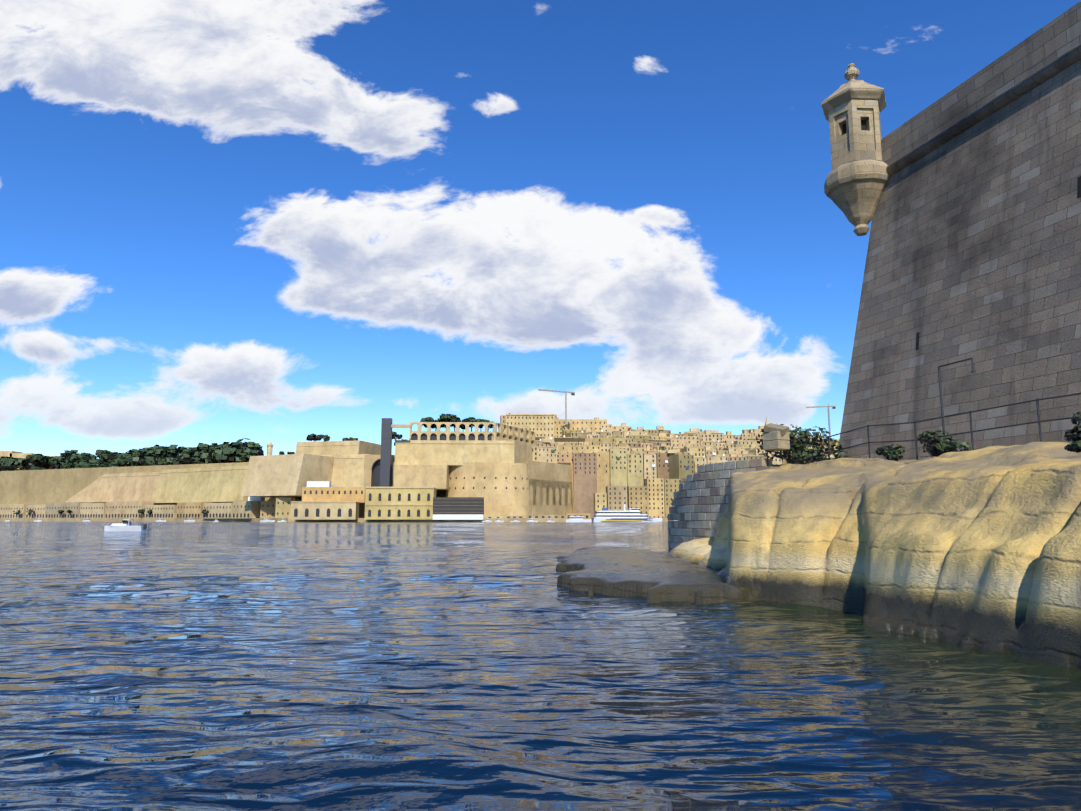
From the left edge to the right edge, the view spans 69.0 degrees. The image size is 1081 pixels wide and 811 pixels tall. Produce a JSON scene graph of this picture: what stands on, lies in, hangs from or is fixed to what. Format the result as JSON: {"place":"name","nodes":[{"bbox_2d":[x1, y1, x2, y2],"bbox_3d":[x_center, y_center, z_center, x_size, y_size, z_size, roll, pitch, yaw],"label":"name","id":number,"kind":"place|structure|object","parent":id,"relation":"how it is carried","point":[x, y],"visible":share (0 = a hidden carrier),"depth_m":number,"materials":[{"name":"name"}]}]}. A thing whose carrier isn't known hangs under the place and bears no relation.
{"place":"outdoors","nodes":[
{"label":"outdoors","id":0,"kind":"place"},
{"bbox_2d":[0,389,838,521],"bbox_3d":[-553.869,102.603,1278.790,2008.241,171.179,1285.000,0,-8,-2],"label":"city","id":1,"kind":"object","parent":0,"point":[525,467],"visible":0.71,"depth_m":769.95,"materials":[{"name":"stone"}]},
{"bbox_2d":[0,414,492,515],"bbox_3d":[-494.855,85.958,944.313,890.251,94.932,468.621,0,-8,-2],"label":"trees","id":2,"kind":"object","parent":1,"relation":"on","point":[237,451],"visible":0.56,"depth_m":933.21,"materials":[{"name":"green plant"}]},
{"bbox_2d":[0,522,1080,810],"bbox_3d":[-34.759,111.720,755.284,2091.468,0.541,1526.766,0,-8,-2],"label":"harbour waves","id":3,"kind":"object","parent":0,"point":[96,722],"visible":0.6,"depth_m":7.76,"materials":[{"name":"blue liquid"}]},
{"bbox_2d":[592,504,661,521],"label":"harbour ferry","id":4,"kind":"object","parent":3,"relation":"on","point":[629,515],"visible":1,"depth_m":603.13,"materials":[{"name":"white paint"}]},
{"bbox_2d":[668,423,789,552],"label":"block retaining wall","id":5,"kind":"structure","parent":3,"relation":"on","point":[701,495],"depth_m":26.30,"materials":[{"name":"stone"}]},
{"bbox_2d":[556,442,1080,669],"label":"foreshore rocks","id":6,"kind":"object","parent":3,"relation":"on","point":[978,549],"visible":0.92,"depth_m":13.06,"materials":[{"name":"beige stone"}]},
{"bbox_2d":[756,412,1080,463],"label":"shrubs","id":7,"kind":"object","parent":6,"relation":"on","point":[801,446],"visible":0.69,"depth_m":23.53,"materials":[{"name":"green plant"}]},
{"bbox_2d":[766,393,1080,466],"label":"path railing","id":8,"kind":"object","parent":6,"relation":"on","point":[971,431],"visible":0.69,"depth_m":19.40,"materials":[{"name":"grey metal"}]},
{"bbox_2d":[938,358,974,450],"bbox_3d":[10.878,0.126,20.536,0.209,2.572,1.302,2,-8,-12],"label":"shower post","id":9,"kind":"object","parent":6,"relation":"on","point":[941,398],"visible":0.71,"depth_m":21.04,"materials":[{"name":"grey metal"}]},
{"bbox_2d":[838,1,1080,460],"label":"bastion wall","id":10,"kind":"structure","parent":6,"relation":"on","point":[974,249],"depth_m":21.72,"materials":[{"name":"stone"}]},
{"bbox_2d":[821,63,888,235],"bbox_3d":[11.021,-8.983,27.434,2.340,6.370,2.260,0,-8,-2],"label":"watchtower turret","id":11,"kind":"object","parent":10,"relation":"on","point":[857,178],"visible":0.96,"depth_m":26.77,"materials":[{"name":"stone"}]},
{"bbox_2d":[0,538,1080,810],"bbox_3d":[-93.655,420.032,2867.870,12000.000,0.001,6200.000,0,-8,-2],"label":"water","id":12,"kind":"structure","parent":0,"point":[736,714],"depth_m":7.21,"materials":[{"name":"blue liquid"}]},
{"bbox_2d":[104,519,146,530],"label":"motor boat","id":13,"kind":"object","parent":12,"relation":"on","point":[125,525],"visible":0.94,"depth_m":112.04,"materials":[{"name":"white paint"}]},
{"bbox_2d":[5,512,676,521],"bbox_3d":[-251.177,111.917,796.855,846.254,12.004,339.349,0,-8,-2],"label":"boats","id":14,"kind":"object","parent":12,"relation":"on","point":[264,520],"visible":0.54,"depth_m":684.05,"materials":[{"name":"white paint"}]},
{"bbox_2d":[566,516,590,521],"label":"moored launch","id":15,"kind":"object","parent":12,"relation":"on","point":[575,519],"visible":0.83,"depth_m":632.44,"materials":[{"name":"white paint"}]},
{"bbox_2d":[0,0,1080,458],"label":"sky","id":16,"kind":"structure","parent":0,"point":[278,222],"materials":[{"name":"blue"}]}
]}

